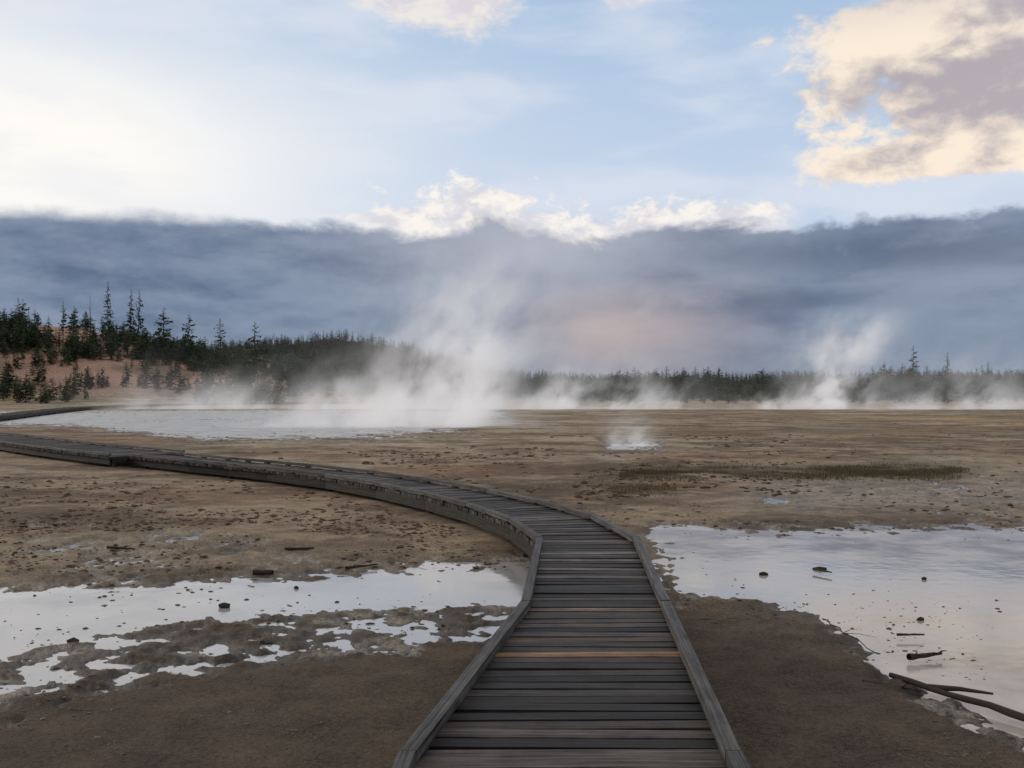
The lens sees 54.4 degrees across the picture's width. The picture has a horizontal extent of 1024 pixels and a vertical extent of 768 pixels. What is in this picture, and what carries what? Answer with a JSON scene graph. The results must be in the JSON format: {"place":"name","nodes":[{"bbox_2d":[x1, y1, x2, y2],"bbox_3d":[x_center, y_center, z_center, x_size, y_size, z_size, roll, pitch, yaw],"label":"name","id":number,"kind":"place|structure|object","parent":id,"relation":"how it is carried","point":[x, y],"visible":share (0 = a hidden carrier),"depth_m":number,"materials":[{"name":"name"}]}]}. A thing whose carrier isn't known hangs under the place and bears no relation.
{"place":"outdoors","nodes":[
{"label":"outdoors","id":0,"kind":"place"},
{"bbox_2d":[0,325,1023,767],"bbox_3d":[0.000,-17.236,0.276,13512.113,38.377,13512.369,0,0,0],"label":"ground","id":1,"kind":"structure","parent":0,"point":[778,723],"depth_m":12.52,"materials":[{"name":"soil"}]},
{"bbox_2d":[13,299,23,324],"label":"pine tree","id":2,"kind":"object","parent":1,"relation":"on","point":[15,315],"visible":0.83,"depth_m":215.15,"materials":[{"name":"green plant"}]},
{"bbox_2d":[58,305,70,341],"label":"pine tree","id":3,"kind":"object","parent":1,"relation":"on","point":[63,324],"visible":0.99,"depth_m":214.99,"materials":[{"name":"green plant"}]},
{"bbox_2d":[66,637,78,642],"bbox_3d":[-3.317,1.949,7.535,0.092,0.068,0.055,0,0,0],"label":"rock","id":4,"kind":"object","parent":1,"relation":"on","point":[73,639],"visible":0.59,"depth_m":7.52,"materials":[{"name":"grey stone"}]},
{"bbox_2d":[102,282,115,336],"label":"pine tree","id":5,"kind":"object","parent":1,"relation":"on","point":[108,321],"visible":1,"depth_m":222.05,"materials":[{"name":"green plant"}]},
{"bbox_2d":[106,545,134,549],"bbox_3d":[-4.669,1.954,11.910,0.404,0.048,0.060,0,-1,19],"label":"fallen branch","id":6,"kind":"object","parent":1,"relation":"on","point":[115,547],"visible":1,"depth_m":11.89,"materials":[{"name":"brown wood"}]},
{"bbox_2d":[124,290,137,345],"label":"pine tree","id":7,"kind":"object","parent":1,"relation":"on","point":[130,321],"visible":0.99,"depth_m":223.99,"materials":[{"name":"green plant"}]},
{"bbox_2d":[135,290,146,335],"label":"pine tree","id":8,"kind":"object","parent":1,"relation":"on","point":[142,319],"visible":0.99,"depth_m":226.20,"materials":[{"name":"green plant"}]},
{"bbox_2d":[150,360,166,391],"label":"pine tree","id":9,"kind":"object","parent":1,"relation":"on","point":[157,385],"visible":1,"depth_m":175.01,"materials":[{"name":"green plant"}]},
{"bbox_2d":[153,308,177,351],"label":"pine tree","id":10,"kind":"object","parent":1,"relation":"on","point":[157,333],"visible":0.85,"depth_m":221.80,"materials":[{"name":"green plant"}]},
{"bbox_2d":[169,363,187,395],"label":"pine tree","id":11,"kind":"object","parent":1,"relation":"on","point":[179,389],"visible":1,"depth_m":171.79,"materials":[{"name":"green plant"}]},
{"bbox_2d":[176,315,199,351],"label":"pine tree","id":12,"kind":"object","parent":1,"relation":"on","point":[186,336],"visible":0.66,"depth_m":224.95,"materials":[{"name":"green plant"}]},
{"bbox_2d":[194,354,218,390],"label":"pine tree","id":13,"kind":"object","parent":1,"relation":"on","point":[207,375],"visible":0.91,"depth_m":179.87,"materials":[{"name":"green plant"}]},
{"bbox_2d":[0,302,426,403],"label":"pine trees","id":14,"kind":"object","parent":1,"relation":"on","point":[144,349],"visible":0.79,"depth_m":204.24,"materials":[{"name":"green plant"}]},
{"bbox_2d":[211,318,226,357],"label":"pine tree","id":15,"kind":"object","parent":1,"relation":"on","point":[220,340],"visible":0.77,"depth_m":214.90,"materials":[{"name":"green plant"}]},
{"bbox_2d":[221,346,251,392],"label":"pine tree","id":16,"kind":"object","parent":1,"relation":"on","point":[232,369],"visible":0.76,"depth_m":176.01,"materials":[{"name":"green plant"}]},
{"bbox_2d":[201,395,275,402],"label":"wooden railing","id":17,"kind":"object","parent":1,"relation":"on","point":[260,398],"visible":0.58,"depth_m":151.06,"materials":[{"name":"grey wood"}]},
{"bbox_2d":[229,343,258,394],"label":"pine tree","id":18,"kind":"object","parent":1,"relation":"on","point":[248,371],"visible":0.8,"depth_m":177.34,"materials":[{"name":"green plant"}]},
{"bbox_2d":[241,322,268,378],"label":"pine tree","id":19,"kind":"object","parent":1,"relation":"on","point":[256,352],"visible":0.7,"depth_m":214.93,"materials":[{"name":"green plant"}]},
{"bbox_2d":[252,569,273,574],"bbox_3d":[-2.571,1.947,10.292,0.210,0.057,0.066,0,0,0],"label":"fallen branch","id":20,"kind":"object","parent":1,"relation":"on","point":[261,572],"visible":1,"depth_m":10.27,"materials":[{"name":"brown wood"}]},
{"bbox_2d":[285,547,313,549],"bbox_3d":[-2.533,1.960,11.861,0.345,0.035,0.048,0,0,-10],"label":"fallen branch","id":21,"kind":"object","parent":1,"relation":"on","point":[295,548],"visible":1,"depth_m":11.85,"materials":[{"name":"brown wood"}]},
{"bbox_2d":[348,340,360,380],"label":"pine tree","id":22,"kind":"object","parent":1,"relation":"on","point":[353,369],"visible":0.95,"depth_m":227.94,"materials":[{"name":"green plant"}]},
{"bbox_2d":[345,564,377,568],"bbox_3d":[-1.616,1.946,10.670,0.379,0.040,0.045,0,-1,-36],"label":"fallen branch","id":23,"kind":"object","parent":1,"relation":"on","point":[353,566],"visible":1,"depth_m":10.63,"materials":[{"name":"brown wood"}]},
{"bbox_2d":[0,402,751,767],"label":"boardwalk","id":24,"kind":"structure","parent":1,"relation":"on","point":[586,656],"depth_m":6.16,"materials":[{"name":"grey wood"}]},
{"bbox_2d":[199,329,1023,393],"bbox_3d":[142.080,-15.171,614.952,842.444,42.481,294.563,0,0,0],"label":"distant forest","id":25,"kind":"object","parent":1,"relation":"on","point":[305,348],"visible":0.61,"depth_m":576.24,"materials":[{"name":"green plant"}]},
{"bbox_2d":[284,359,1023,403],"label":"pine treeline","id":26,"kind":"object","parent":1,"relation":"on","point":[968,387],"visible":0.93,"depth_m":199.27,"materials":[{"name":"green plant"}]},
{"bbox_2d":[538,459,969,499],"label":"dry grass","id":27,"kind":"structure","parent":1,"relation":"on","point":[847,470],"depth_m":22.61,"materials":[{"name":"brown plant"}]},
{"bbox_2d":[822,618,876,652],"bbox_3d":[2.621,1.890,7.630,0.144,0.082,1.100,0,0,-2],"label":"fallen branch","id":28,"kind":"object","parent":1,"relation":"on","point":[848,633],"visible":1,"depth_m":7.62,"materials":[{"name":"brown wood"}]},
{"bbox_2d":[880,362,892,397],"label":"pine tree","id":29,"kind":"object","parent":1,"relation":"on","point":[885,379],"visible":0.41,"depth_m":204.71,"materials":[{"name":"green plant"}]},
{"bbox_2d":[862,680,921,691],"bbox_3d":[2.400,1.897,6.303,0.373,0.046,0.038,0,-1,39],"label":"fallen branch","id":30,"kind":"object","parent":1,"relation":"on","point":[903,687],"visible":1,"depth_m":6.25,"materials":[{"name":"brown wood"}]},
{"bbox_2d":[907,346,919,383],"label":"pine tree","id":31,"kind":"object","parent":1,"relation":"on","point":[915,366],"visible":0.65,"depth_m":212.08,"materials":[{"name":"green plant"}]},
{"bbox_2d":[941,354,952,383],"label":"pine tree","id":32,"kind":"object","parent":1,"relation":"on","point":[947,366],"visible":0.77,"depth_m":213.70,"materials":[{"name":"green plant"}]},
{"bbox_2d":[982,365,994,389],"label":"pine tree","id":33,"kind":"object","parent":1,"relation":"on","point":[987,373],"visible":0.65,"depth_m":214.95,"materials":[{"name":"green plant"}]},
{"bbox_2d":[0,407,1023,750],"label":"hot spring water","id":34,"kind":"structure","parent":0,"point":[868,583],"depth_m":9.51,"materials":[{"name":"grey liquid"}]},
{"bbox_2d":[218,602,229,607],"bbox_3d":[-2.538,1.958,8.794,0.102,0.059,0.067,0,0,0],"label":"rock","id":35,"kind":"object","parent":34,"relation":"on","point":[223,605],"visible":1,"depth_m":8.77,"materials":[{"name":"grey stone"}]},
{"bbox_2d":[812,568,831,572],"bbox_3d":[3.239,1.947,10.399,0.027,0.021,0.251,0,-1,-30],"label":"fallen branch","id":36,"kind":"object","parent":34,"relation":"on","point":[821,570],"visible":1,"depth_m":10.39,"materials":[{"name":"brown wood"}]},
{"bbox_2d":[896,633,924,635],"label":"fallen branch","id":37,"kind":"object","parent":34,"relation":"on","point":[902,634],"visible":1,"depth_m":7.64,"materials":[{"name":"wood"}]},
{"bbox_2d":[906,650,946,659],"bbox_3d":[2.943,1.917,7.042,0.332,0.047,0.056,0,-1,-17],"label":"fallen branch","id":38,"kind":"object","parent":34,"relation":"on","point":[912,656],"visible":1,"depth_m":7.02,"materials":[{"name":"brown wood"}]},
{"bbox_2d":[889,672,1023,721],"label":"fallen log","id":39,"kind":"object","parent":34,"relation":"on","point":[943,690],"visible":1,"depth_m":6.05,"materials":[{"name":"wood"}]},
{"bbox_2d":[0,0,1023,380],"label":"sky","id":40,"kind":"structure","parent":0,"point":[597,187],"materials":[{"name":"blue"}]}
]}

